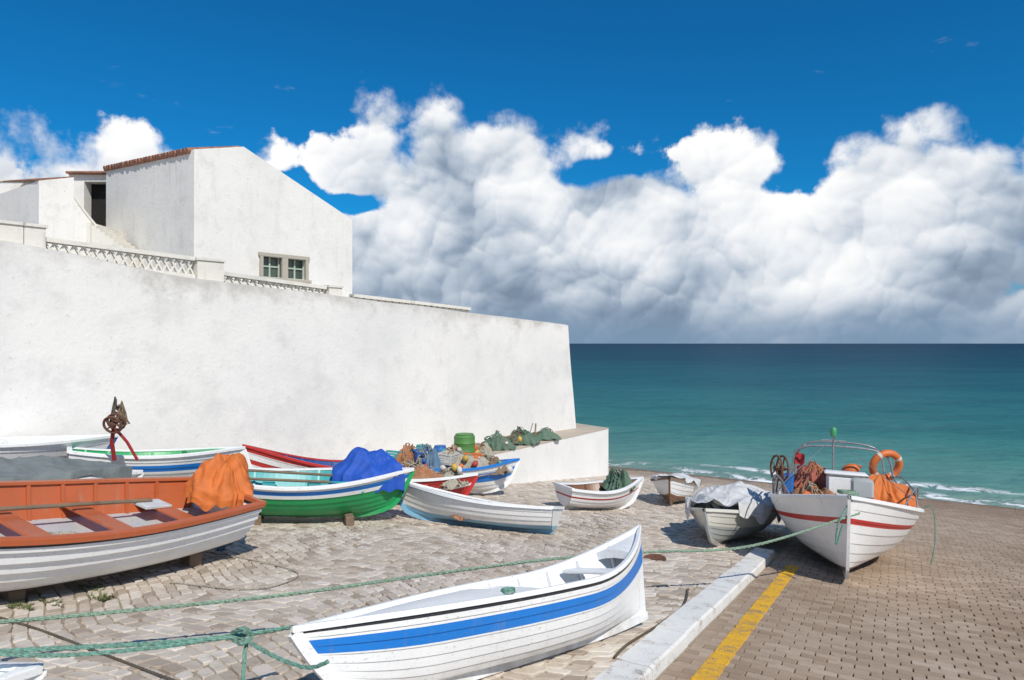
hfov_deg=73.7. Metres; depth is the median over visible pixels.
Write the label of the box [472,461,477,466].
buoy
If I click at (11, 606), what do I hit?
ground weeds
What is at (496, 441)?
fishing net
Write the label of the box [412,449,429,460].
crate
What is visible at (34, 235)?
parapet pier
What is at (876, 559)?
timber block
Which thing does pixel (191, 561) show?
timber block
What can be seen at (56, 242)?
balustrade
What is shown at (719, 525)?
fishing boat
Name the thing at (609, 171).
sky
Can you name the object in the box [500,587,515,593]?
rope coil
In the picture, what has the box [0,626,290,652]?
mooring rope
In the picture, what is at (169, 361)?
sea wall
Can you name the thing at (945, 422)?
sea water
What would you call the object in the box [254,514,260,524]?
timber block
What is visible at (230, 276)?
balustrade
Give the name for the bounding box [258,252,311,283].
window
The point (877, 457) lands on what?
life ring
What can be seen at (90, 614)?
mooring rope
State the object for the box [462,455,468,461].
buoy
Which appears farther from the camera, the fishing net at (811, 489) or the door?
the door
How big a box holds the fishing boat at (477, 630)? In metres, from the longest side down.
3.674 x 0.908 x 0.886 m
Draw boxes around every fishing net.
[394,443,415,463]
[399,443,419,451]
[400,460,443,486]
[412,443,446,472]
[438,467,468,489]
[444,444,489,476]
[475,442,495,455]
[482,430,516,450]
[485,454,508,475]
[505,426,539,445]
[532,427,560,440]
[602,467,635,492]
[792,479,836,494]
[794,460,826,490]
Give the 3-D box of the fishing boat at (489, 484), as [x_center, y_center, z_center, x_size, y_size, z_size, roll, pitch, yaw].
[-1.086,3.015,15.326,2.658,0.818,1.298,6,-6,-18]
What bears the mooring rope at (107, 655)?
on the cobbled pavement at (425, 546)
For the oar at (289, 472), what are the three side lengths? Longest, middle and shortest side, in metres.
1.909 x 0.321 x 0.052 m
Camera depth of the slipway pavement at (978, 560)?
7.40 m
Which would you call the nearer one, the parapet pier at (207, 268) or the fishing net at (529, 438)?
the parapet pier at (207, 268)
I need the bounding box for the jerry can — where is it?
[782,471,793,493]
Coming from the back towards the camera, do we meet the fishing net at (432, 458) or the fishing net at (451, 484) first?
the fishing net at (432, 458)
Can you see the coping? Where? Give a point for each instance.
(418, 303)
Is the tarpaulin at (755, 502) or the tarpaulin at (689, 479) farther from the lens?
the tarpaulin at (689, 479)
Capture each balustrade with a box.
[46,237,194,277]
[224,272,326,292]
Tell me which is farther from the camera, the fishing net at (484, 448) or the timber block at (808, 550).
the fishing net at (484, 448)
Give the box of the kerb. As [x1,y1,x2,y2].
[593,547,774,679]
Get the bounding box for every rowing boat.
[0,661,46,679]
[399,482,564,533]
[553,476,643,509]
[651,477,699,504]
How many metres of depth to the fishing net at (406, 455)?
15.07 m
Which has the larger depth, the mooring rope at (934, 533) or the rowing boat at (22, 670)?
the mooring rope at (934, 533)
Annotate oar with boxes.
[0,498,152,510]
[248,469,332,476]
[250,477,346,482]
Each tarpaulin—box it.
[0,455,131,480]
[183,453,253,511]
[330,447,407,493]
[650,473,700,486]
[685,481,780,523]
[868,474,918,507]
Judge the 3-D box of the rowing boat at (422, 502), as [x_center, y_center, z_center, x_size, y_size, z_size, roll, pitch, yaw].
[-0.675,2.784,11.446,2.992,0.678,1.198,2,-13,16]
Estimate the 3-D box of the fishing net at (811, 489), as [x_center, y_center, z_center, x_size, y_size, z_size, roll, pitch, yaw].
[4.676,2.422,10.597,0.735,0.512,0.696,0,0,-24]
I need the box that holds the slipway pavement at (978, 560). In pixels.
[659,499,1023,679]
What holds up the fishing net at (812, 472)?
on the fishing boat at (874, 528)
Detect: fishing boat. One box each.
[0,434,117,458]
[0,476,266,592]
[66,446,245,476]
[77,470,143,478]
[242,444,341,467]
[248,467,414,516]
[288,524,647,679]
[398,473,478,502]
[430,458,519,492]
[690,501,776,545]
[768,427,923,578]
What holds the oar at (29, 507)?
on the fishing boat at (109, 539)
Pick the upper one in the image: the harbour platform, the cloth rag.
the harbour platform
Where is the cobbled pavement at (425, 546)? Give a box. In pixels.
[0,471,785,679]
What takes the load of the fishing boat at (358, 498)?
on the cobbled pavement at (425, 546)
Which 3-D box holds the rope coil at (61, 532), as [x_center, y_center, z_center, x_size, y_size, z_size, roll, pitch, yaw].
[-4.373,1.929,6.609,0.355,0.060,0.431,9,-2,29]
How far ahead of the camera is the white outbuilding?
21.52 m
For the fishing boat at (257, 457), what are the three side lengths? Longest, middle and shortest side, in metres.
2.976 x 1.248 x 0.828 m
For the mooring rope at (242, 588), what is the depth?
6.95 m
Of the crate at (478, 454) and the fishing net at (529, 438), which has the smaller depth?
the crate at (478, 454)
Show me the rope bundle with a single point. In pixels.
(120, 408)
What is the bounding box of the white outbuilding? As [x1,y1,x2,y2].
[0,179,35,193]
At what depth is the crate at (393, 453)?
15.07 m
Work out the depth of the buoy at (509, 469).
15.14 m
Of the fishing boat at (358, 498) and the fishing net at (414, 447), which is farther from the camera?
the fishing net at (414, 447)
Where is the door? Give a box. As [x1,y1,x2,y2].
[91,184,105,226]
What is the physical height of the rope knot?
0.118 m
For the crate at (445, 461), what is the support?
on the fishing net at (483, 461)
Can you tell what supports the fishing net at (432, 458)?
in the fishing boat at (489, 484)
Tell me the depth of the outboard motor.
8.48 m
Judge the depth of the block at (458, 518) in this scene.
11.10 m
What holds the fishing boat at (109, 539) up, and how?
on the timber block
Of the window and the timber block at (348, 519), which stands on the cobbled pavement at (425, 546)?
the timber block at (348, 519)
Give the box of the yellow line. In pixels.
[690,565,798,679]
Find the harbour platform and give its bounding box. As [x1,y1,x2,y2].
[394,423,608,483]
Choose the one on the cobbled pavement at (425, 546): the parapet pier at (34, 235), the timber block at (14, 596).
the timber block at (14, 596)
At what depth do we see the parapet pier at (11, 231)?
11.90 m
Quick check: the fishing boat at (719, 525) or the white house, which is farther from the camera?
the white house
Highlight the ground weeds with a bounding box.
[5,583,117,610]
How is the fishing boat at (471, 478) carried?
on the cobbled pavement at (425, 546)
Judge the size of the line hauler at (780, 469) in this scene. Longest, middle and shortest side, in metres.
0.684 x 0.466 x 0.180 m
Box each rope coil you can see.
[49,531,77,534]
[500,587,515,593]
[837,489,858,494]
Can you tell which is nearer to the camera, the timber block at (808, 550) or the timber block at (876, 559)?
the timber block at (876, 559)
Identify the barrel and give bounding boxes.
[434,445,446,451]
[454,432,474,452]
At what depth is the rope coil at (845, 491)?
8.69 m
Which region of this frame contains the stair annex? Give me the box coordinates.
[0,171,138,266]
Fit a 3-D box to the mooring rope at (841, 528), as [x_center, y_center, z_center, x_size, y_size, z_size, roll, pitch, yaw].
[4.110,2.202,8.380,0.342,0.596,0.054,0,0,-22]
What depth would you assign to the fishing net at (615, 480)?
14.47 m
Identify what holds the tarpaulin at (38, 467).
on the fishing boat at (137, 473)
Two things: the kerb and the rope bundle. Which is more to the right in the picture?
the kerb
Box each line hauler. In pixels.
[102,413,138,460]
[770,455,789,493]
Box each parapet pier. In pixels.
[0,220,25,243]
[23,223,47,247]
[190,257,225,281]
[321,285,343,295]
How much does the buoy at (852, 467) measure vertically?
0.261 m
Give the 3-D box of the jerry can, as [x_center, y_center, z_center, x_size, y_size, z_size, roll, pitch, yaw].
[4.588,2.342,11.345,0.180,0.414,0.300,1,-7,24]
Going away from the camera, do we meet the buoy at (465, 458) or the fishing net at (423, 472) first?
the fishing net at (423, 472)
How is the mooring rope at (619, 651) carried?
on the cobbled pavement at (425, 546)
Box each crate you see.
[386,450,402,459]
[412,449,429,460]
[438,450,459,465]
[464,453,482,456]
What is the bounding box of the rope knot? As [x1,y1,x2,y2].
[230,626,253,645]
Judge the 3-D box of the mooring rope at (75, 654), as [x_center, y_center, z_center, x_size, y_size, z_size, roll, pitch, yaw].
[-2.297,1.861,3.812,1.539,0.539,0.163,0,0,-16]
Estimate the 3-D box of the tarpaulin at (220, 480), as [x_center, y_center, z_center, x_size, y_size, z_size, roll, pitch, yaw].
[-3.584,1.709,8.358,0.811,0.703,0.827,0,0,-16]
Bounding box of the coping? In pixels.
[349,294,470,311]
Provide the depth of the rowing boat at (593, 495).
14.07 m
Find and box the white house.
[103,146,351,296]
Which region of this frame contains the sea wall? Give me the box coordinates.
[0,240,575,459]
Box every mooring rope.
[0,512,859,623]
[0,616,175,679]
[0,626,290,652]
[0,636,247,679]
[170,551,298,589]
[240,636,329,669]
[613,588,688,658]
[835,494,855,544]
[922,505,935,564]
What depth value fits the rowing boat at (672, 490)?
15.74 m
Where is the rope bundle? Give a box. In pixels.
[109,397,129,424]
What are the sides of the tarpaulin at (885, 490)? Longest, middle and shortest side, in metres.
0.981 x 0.907 x 0.616 m
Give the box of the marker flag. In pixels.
[794,449,804,473]
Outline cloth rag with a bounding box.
[132,499,171,509]
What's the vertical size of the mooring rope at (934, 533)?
0.839 m
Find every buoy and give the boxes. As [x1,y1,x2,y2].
[451,462,456,471]
[457,465,461,472]
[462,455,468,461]
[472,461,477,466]
[506,465,512,472]
[841,464,861,471]
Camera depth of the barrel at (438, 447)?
16.46 m
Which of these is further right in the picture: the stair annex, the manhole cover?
the manhole cover
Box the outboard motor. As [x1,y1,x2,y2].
[215,543,232,550]
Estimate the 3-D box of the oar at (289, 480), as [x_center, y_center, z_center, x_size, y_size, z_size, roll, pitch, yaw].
[-3.270,2.163,10.476,1.505,0.171,0.100,0,0,-14]
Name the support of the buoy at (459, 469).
in the fishing boat at (471, 478)
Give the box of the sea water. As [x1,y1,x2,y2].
[569,344,1023,508]
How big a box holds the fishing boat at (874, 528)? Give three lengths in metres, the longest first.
4.860 x 2.168 x 1.987 m
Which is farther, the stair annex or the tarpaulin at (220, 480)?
the stair annex
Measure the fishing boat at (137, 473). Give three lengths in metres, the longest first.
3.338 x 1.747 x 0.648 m
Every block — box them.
[0,590,25,601]
[180,553,200,567]
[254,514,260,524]
[344,513,353,525]
[450,515,470,520]
[805,545,819,554]
[869,556,878,562]
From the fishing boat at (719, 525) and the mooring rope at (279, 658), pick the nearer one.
the mooring rope at (279, 658)
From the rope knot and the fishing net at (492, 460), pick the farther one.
the fishing net at (492, 460)
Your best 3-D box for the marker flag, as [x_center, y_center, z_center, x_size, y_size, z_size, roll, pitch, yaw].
[4.954,2.373,11.784,0.170,0.950,0.060,1,-7,24]
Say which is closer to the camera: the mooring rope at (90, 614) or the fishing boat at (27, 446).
the mooring rope at (90, 614)
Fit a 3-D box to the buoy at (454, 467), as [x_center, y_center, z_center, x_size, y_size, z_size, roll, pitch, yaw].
[-1.147,2.529,13.596,0.133,0.200,0.130,-23,7,3]
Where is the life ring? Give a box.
[869,450,902,480]
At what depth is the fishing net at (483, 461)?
15.07 m
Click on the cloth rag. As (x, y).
(156, 503)
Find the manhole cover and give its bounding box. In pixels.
[643,554,665,560]
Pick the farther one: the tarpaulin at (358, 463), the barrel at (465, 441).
the barrel at (465, 441)
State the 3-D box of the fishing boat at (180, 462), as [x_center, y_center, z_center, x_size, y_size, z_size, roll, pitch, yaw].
[-5.898,2.109,11.445,2.697,0.718,1.247,8,-7,-33]
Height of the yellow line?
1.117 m
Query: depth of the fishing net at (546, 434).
20.17 m
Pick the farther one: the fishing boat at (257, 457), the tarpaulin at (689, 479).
the tarpaulin at (689, 479)
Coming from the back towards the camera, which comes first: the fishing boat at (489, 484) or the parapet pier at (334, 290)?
the parapet pier at (334, 290)
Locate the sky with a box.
[0,0,1023,343]
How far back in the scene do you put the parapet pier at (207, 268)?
14.43 m
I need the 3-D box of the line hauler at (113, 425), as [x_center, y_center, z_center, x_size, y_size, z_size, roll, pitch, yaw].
[-5.880,1.470,10.263,0.401,0.772,0.180,0,20,0]
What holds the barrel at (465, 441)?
on the harbour platform

